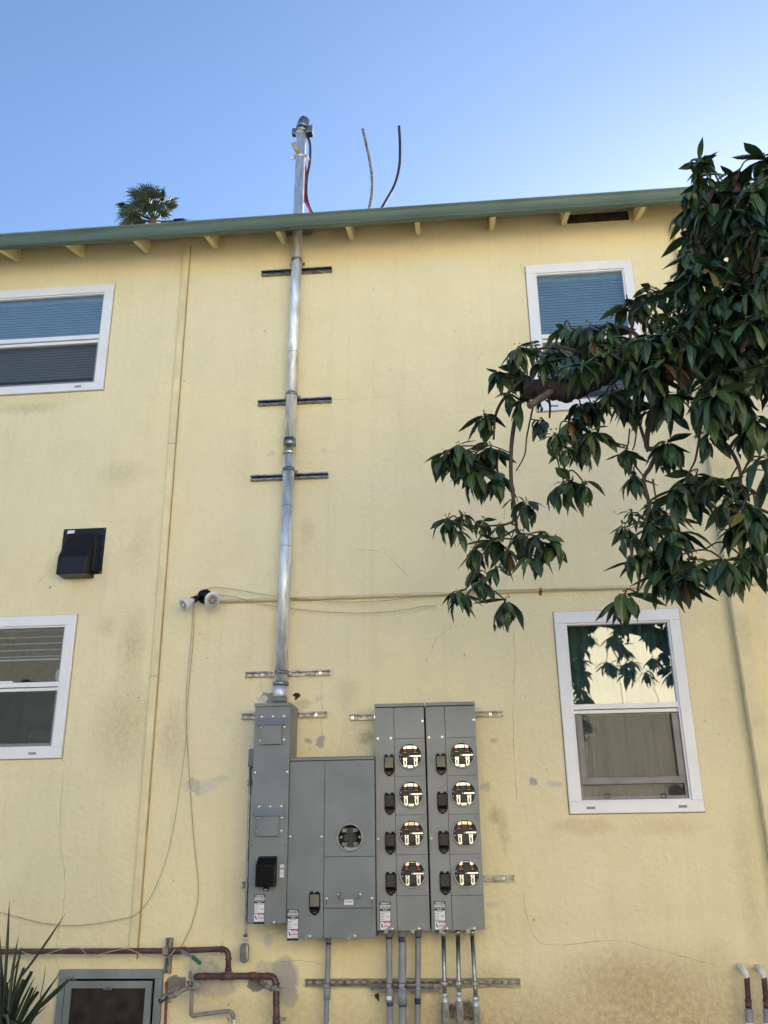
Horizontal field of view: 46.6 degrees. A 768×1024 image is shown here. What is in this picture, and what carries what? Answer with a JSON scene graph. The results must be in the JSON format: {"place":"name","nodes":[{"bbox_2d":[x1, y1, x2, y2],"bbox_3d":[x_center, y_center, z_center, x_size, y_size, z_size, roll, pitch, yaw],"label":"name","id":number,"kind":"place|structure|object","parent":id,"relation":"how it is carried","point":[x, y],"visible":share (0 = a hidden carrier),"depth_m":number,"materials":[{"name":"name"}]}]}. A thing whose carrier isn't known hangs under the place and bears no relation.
{"place":"outdoors","nodes":[
{"label":"outdoors","id":0,"kind":"place"},
{"bbox_2d":[0,182,767,1023],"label":"apartment building","id":1,"kind":"structure","parent":0,"point":[622,778],"depth_m":6.58,"materials":[{"name":"yellow paint"}]},
{"bbox_2d":[0,614,78,759],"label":"window","id":2,"kind":"structure","parent":1,"relation":"in","point":[37,652],"depth_m":8.77,"materials":[{"name":"white plastic"}]},
{"bbox_2d":[0,284,115,395],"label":"window","id":3,"kind":"structure","parent":1,"relation":"in","point":[53,340],"depth_m":7.77,"materials":[{"name":"white plastic"}]},
{"bbox_2d":[56,528,105,578],"bbox_3d":[-2.359,0.299,6.880,0.343,0.413,0.150,-2,-21,4],"label":"vent hood","id":4,"kind":"object","parent":1,"relation":"attached to","point":[81,555],"visible":1,"depth_m":6.86,"materials":[{"name":"black metal"}]},
{"bbox_2d":[1,946,231,970],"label":"brown pipe","id":5,"kind":"object","parent":1,"relation":"attached to","point":[168,950],"visible":1,"depth_m":5.81,"materials":[{"name":"brown metal"}]},
{"bbox_2d":[1,946,174,957],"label":"cable","id":6,"kind":"object","parent":5,"relation":"attached to","point":[91,955],"visible":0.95,"depth_m":5.81,"materials":[{"name":"beige plastic"}]},
{"bbox_2d":[164,982,167,1023],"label":"red pipe","id":7,"kind":"object","parent":1,"relation":"attached to","point":[166,1004],"visible":0.9,"depth_m":5.72,"materials":[{"name":"red metal"}]},
{"bbox_2d":[163,938,173,973],"bbox_3d":[-1.421,2.925,5.875,0.041,0.211,0.041,-2,-21,4],"label":"strut channel","id":8,"kind":"object","parent":1,"relation":"attached to","point":[167,965],"visible":0.84,"depth_m":5.87,"materials":[{"name":"grey metal"}]},
{"bbox_2d":[179,589,219,610],"bbox_3d":[-1.357,0.646,6.625,0.305,0.195,0.214,-2,-21,4],"label":"floodlight","id":9,"kind":"object","parent":1,"relation":"attached to","point":[208,598],"visible":1,"depth_m":6.56,"materials":[{"name":"white plastic"}]},
{"bbox_2d":[0,605,192,925],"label":"cable","id":10,"kind":"object","parent":9,"relation":"hanging from","point":[174,820],"visible":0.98,"depth_m":6.11,"materials":[{"name":"beige plastic"}]},
{"bbox_2d":[181,604,198,946],"bbox_3d":[-1.341,1.786,6.301,0.167,2.343,0.006,-2,-21,4],"label":"cable","id":11,"kind":"object","parent":9,"relation":"hanging from","point":[190,790],"visible":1,"depth_m":6.21,"materials":[{"name":"beige plastic"}]},
{"bbox_2d":[193,970,285,1023],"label":"brown pipe","id":12,"kind":"object","parent":1,"relation":"attached to","point":[231,975],"visible":1,"depth_m":5.69,"materials":[{"name":"metal"}]},
{"bbox_2d":[186,971,235,1023],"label":"grey pipe","id":13,"kind":"object","parent":12,"relation":"attached to","point":[194,985],"visible":1,"depth_m":5.67,"materials":[{"name":"white metal"}]},
{"bbox_2d":[158,986,191,1003],"bbox_3d":[-1.340,3.084,5.707,0.220,0.100,0.122,9,-23,-25],"label":"gas valve","id":14,"kind":"object","parent":13,"relation":"attached to","point":[174,993],"visible":1,"depth_m":5.67,"materials":[{"name":"grey metal"}]},
{"bbox_2d":[241,882,248,888],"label":"strut channel","id":15,"kind":"object","parent":1,"relation":"attached to","point":[244,885],"visible":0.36,"depth_m":5.97,"materials":[{"name":"metal"}]},
{"bbox_2d":[240,768,251,962],"bbox_3d":[-0.914,2.351,5.985,0.053,1.217,0.050,-2,-21,4],"label":"conduit","id":16,"kind":"object","parent":1,"relation":"attached to","point":[244,952],"visible":1,"depth_m":5.92,"materials":[{"name":"metal"}]},
{"bbox_2d":[248,749,253,767],"bbox_3d":[-0.893,1.727,6.247,0.105,0.125,0.083,-2,-21,4],"label":"junction box","id":17,"kind":"object","parent":1,"relation":"attached to","point":[250,757],"visible":0.44,"depth_m":6.21,"materials":[{"name":"grey paint"}]},
{"bbox_2d":[247,702,297,926],"bbox_3d":[-0.745,2.003,5.969,0.254,1.398,0.348,-2,-21,4],"label":"disconnect box","id":18,"kind":"object","parent":1,"relation":"attached to","point":[275,740],"visible":1,"depth_m":5.86,"materials":[{"name":"grey paint"}]},
{"bbox_2d":[241,711,326,719],"bbox_3d":[-0.713,1.454,6.368,0.617,0.041,0.021,-2,-21,4],"label":"strut channel","id":19,"kind":"object","parent":1,"relation":"attached to","point":[317,714],"visible":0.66,"depth_m":6.36,"materials":[{"name":"metal"}]},
{"bbox_2d":[245,669,330,677],"bbox_3d":[-0.699,1.174,6.470,0.625,0.041,0.021,-2,-21,4],"label":"strut channel","id":20,"kind":"object","parent":1,"relation":"attached to","point":[293,672],"visible":0.9,"depth_m":6.46,"materials":[{"name":"metal"}]},
{"bbox_2d":[250,472,327,481],"bbox_3d":[-0.746,-0.276,7.003,0.614,0.041,0.041,-2,-21,4],"label":"strut channel","id":21,"kind":"object","parent":1,"relation":"attached to","point":[297,476],"visible":0.91,"depth_m":7.00,"materials":[{"name":"metal"}]},
{"bbox_2d":[272,116,313,702],"bbox_3d":[-0.731,-1.134,7.249,0.269,5.306,0.269,-2,-21,4],"label":"service mast","id":22,"kind":"object","parent":1,"relation":"attached to","point":[300,132],"visible":0.96,"depth_m":7.04,"materials":[{"name":"metal"}]},
{"bbox_2d":[304,160,311,211],"bbox_3d":[-0.673,-2.888,7.926,0.095,0.622,0.020,-2,-21,4],"label":"service cable","id":23,"kind":"object","parent":22,"relation":"attached to","point":[307,205],"visible":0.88,"depth_m":7.91,"materials":[{"name":"rubber"}]},
{"bbox_2d":[305,135,312,211],"bbox_3d":[-0.666,-3.027,7.987,0.096,0.906,0.025,-2,-21,4],"label":"service cable","id":24,"kind":"object","parent":22,"relation":"attached to","point":[308,168],"visible":0.91,"depth_m":8.00,"materials":[{"name":"black rubber"}]},
{"bbox_2d":[257,396,331,406],"bbox_3d":[-0.726,-0.896,7.232,0.604,0.041,0.041,-2,-21,4],"label":"strut channel","id":25,"kind":"object","parent":1,"relation":"attached to","point":[300,401],"visible":0.91,"depth_m":7.23,"materials":[{"name":"metal"}]},
{"bbox_2d":[261,266,331,276],"bbox_3d":[-0.753,-2.068,7.670,0.612,0.041,0.041,-2,-21,4],"label":"strut channel","id":26,"kind":"object","parent":1,"relation":"attached to","point":[304,271],"visible":0.89,"depth_m":7.66,"materials":[{"name":"metal"}]},
{"bbox_2d":[219,594,435,612],"bbox_3d":[-0.444,0.669,6.603,1.658,0.189,0.006,-2,-21,4],"label":"cable","id":27,"kind":"object","parent":1,"relation":"attached to","point":[326,611],"visible":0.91,"depth_m":6.58,"materials":[{"name":"beige plastic"}]},
{"bbox_2d":[286,756,378,940],"bbox_3d":[-0.332,2.206,5.891,0.569,1.120,0.278,-2,-21,4],"label":"cabinet","id":28,"kind":"object","parent":1,"relation":"attached to","point":[332,887],"visible":1,"depth_m":5.79,"materials":[{"name":"grey metal"}]},
{"bbox_2d":[323,938,331,1023],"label":"conduit","id":29,"kind":"object","parent":28,"relation":"attached to","point":[327,992],"visible":0.79,"depth_m":5.68,"materials":[{"name":"grey metal"}]},
{"bbox_2d":[361,128,373,208],"bbox_3d":[-0.147,-3.053,7.949,0.105,0.937,0.025,-2,-21,4],"label":"service cable","id":30,"kind":"object","parent":1,"relation":"attached to","point":[370,167],"visible":0.93,"depth_m":7.94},
{"bbox_2d":[380,125,400,207],"bbox_3d":[0.050,-3.055,7.932,0.221,0.947,0.025,-2,-21,4],"label":"service cable","id":31,"kind":"object","parent":1,"relation":"attached to","point":[397,174],"visible":0.94,"depth_m":7.91,"materials":[{"name":"black rubber"}]},
{"bbox_2d":[374,703,430,933],"bbox_3d":[0.120,2.014,5.940,0.339,1.429,0.243,-2,-21,4],"label":"meter stack","id":32,"kind":"object","parent":1,"relation":"attached to","point":[402,870],"visible":1,"depth_m":5.84,"materials":[{"name":"grey paint"}]},
{"bbox_2d":[385,931,393,1023],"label":"conduit","id":33,"kind":"object","parent":32,"relation":"attached to","point":[389,986],"visible":0.88,"depth_m":5.61,"materials":[{"name":"grey plastic"}]},
{"bbox_2d":[397,931,406,1023],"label":"conduit","id":34,"kind":"object","parent":32,"relation":"attached to","point":[402,991],"visible":0.91,"depth_m":5.59,"materials":[{"name":"grey plastic"}]},
{"bbox_2d":[415,930,421,1023],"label":"conduit","id":35,"kind":"object","parent":32,"relation":"attached to","point":[418,934],"visible":0.87,"depth_m":5.65,"materials":[{"name":"grey plastic"}]},
{"bbox_2d":[305,978,520,986],"bbox_3d":[0.177,3.008,5.697,1.376,0.041,0.041,-2,-21,4],"label":"strut channel","id":36,"kind":"object","parent":1,"relation":"attached to","point":[383,980],"visible":0.85,"depth_m":5.70,"materials":[{"name":"metal"}]},
{"bbox_2d":[202,587,632,601],"bbox_3d":[0.210,0.576,6.572,3.187,0.156,0.006,-2,-21,4],"label":"cable","id":37,"kind":"object","parent":1,"relation":"attached to","point":[411,597],"visible":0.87,"depth_m":6.55,"materials":[{"name":"beige plastic"}]},
{"bbox_2d":[349,710,502,720],"bbox_3d":[0.293,1.435,6.282,1.081,0.041,0.021,-2,-21,4],"label":"strut channel","id":38,"kind":"object","parent":1,"relation":"attached to","point":[491,713],"visible":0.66,"depth_m":6.26,"materials":[{"name":"metal"}]},
{"bbox_2d":[425,701,484,932],"bbox_3d":[0.466,1.999,5.914,0.339,1.429,0.243,-2,-21,4],"label":"meter stack","id":39,"kind":"object","parent":1,"relation":"attached to","point":[456,882],"visible":1,"depth_m":5.82,"materials":[{"name":"grey paint"}]},
{"bbox_2d":[441,932,448,1023],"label":"conduit","id":40,"kind":"object","parent":39,"relation":"attached to","point":[445,1011],"visible":0.94,"depth_m":5.59,"materials":[{"name":"metal"}]},
{"bbox_2d":[455,930,463,1023],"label":"conduit","id":41,"kind":"object","parent":39,"relation":"attached to","point":[459,1010],"visible":0.95,"depth_m":5.58,"materials":[{"name":"metal"}]},
{"bbox_2d":[469,930,480,1023],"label":"conduit","id":42,"kind":"object","parent":39,"relation":"attached to","point":[476,1013],"visible":0.92,"depth_m":5.58,"materials":[{"name":"metal"}]},
{"bbox_2d":[220,580,767,602],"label":"painted conduit","id":43,"kind":"object","parent":1,"relation":"attached to","point":[394,595],"visible":0.51,"depth_m":6.58,"materials":[{"name":"beige metal"}]},
{"bbox_2d":[483,875,513,881],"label":"strut channel","id":44,"kind":"object","parent":1,"relation":"attached to","point":[498,878],"visible":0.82,"depth_m":5.87,"materials":[{"name":"metal"}]},
{"bbox_2d":[524,259,647,412],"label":"window","id":45,"kind":"structure","parent":1,"relation":"in","point":[576,292],"depth_m":7.43,"materials":[{"name":"white plastic"}]},
{"bbox_2d":[552,608,705,814],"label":"window","id":46,"kind":"structure","parent":1,"relation":"in","point":[630,745],"depth_m":6.24,"materials":[{"name":"white plastic"}]},
{"bbox_2d":[736,963,753,1023],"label":"drain pipe","id":47,"kind":"object","parent":1,"relation":"attached to","point":[748,1010],"visible":1,"depth_m":5.44,"materials":[{"name":"brown plastic"}]},
{"bbox_2d":[755,964,767,1023],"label":"drain pipe","id":48,"kind":"object","parent":1,"relation":"attached to","point":[759,968],"visible":1,"depth_m":5.44,"materials":[{"name":"brown plastic"}]},
{"bbox_2d":[0,0,767,233],"label":"sky","id":49,"kind":"structure","parent":0,"point":[201,101],"materials":[{"name":"blue"}]},
{"label":"ground","id":50,"kind":"structure","parent":0,"visible":0},
{"bbox_2d":[0,898,73,1023],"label":"spiky plant","id":51,"kind":"object","parent":50,"relation":"on","point":[9,1005],"visible":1,"depth_m":5.45,"materials":[{"name":"green plant"}]},
{"bbox_2d":[113,181,186,225],"bbox_3d":[-7.189,-0.685,24.904,2.584,22.080,1.423,-2,-21,4],"label":"palm tree","id":52,"kind":"object","parent":50,"relation":"on","point":[145,198],"visible":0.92,"depth_m":27.86,"materials":[{"name":"green plant"}]},
{"bbox_2d":[424,137,767,631],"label":"avocado tree","id":53,"kind":"object","parent":50,"relation":"on","point":[713,341],"visible":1,"depth_m":3.92,"materials":[{"name":"green plant"}]}
]}

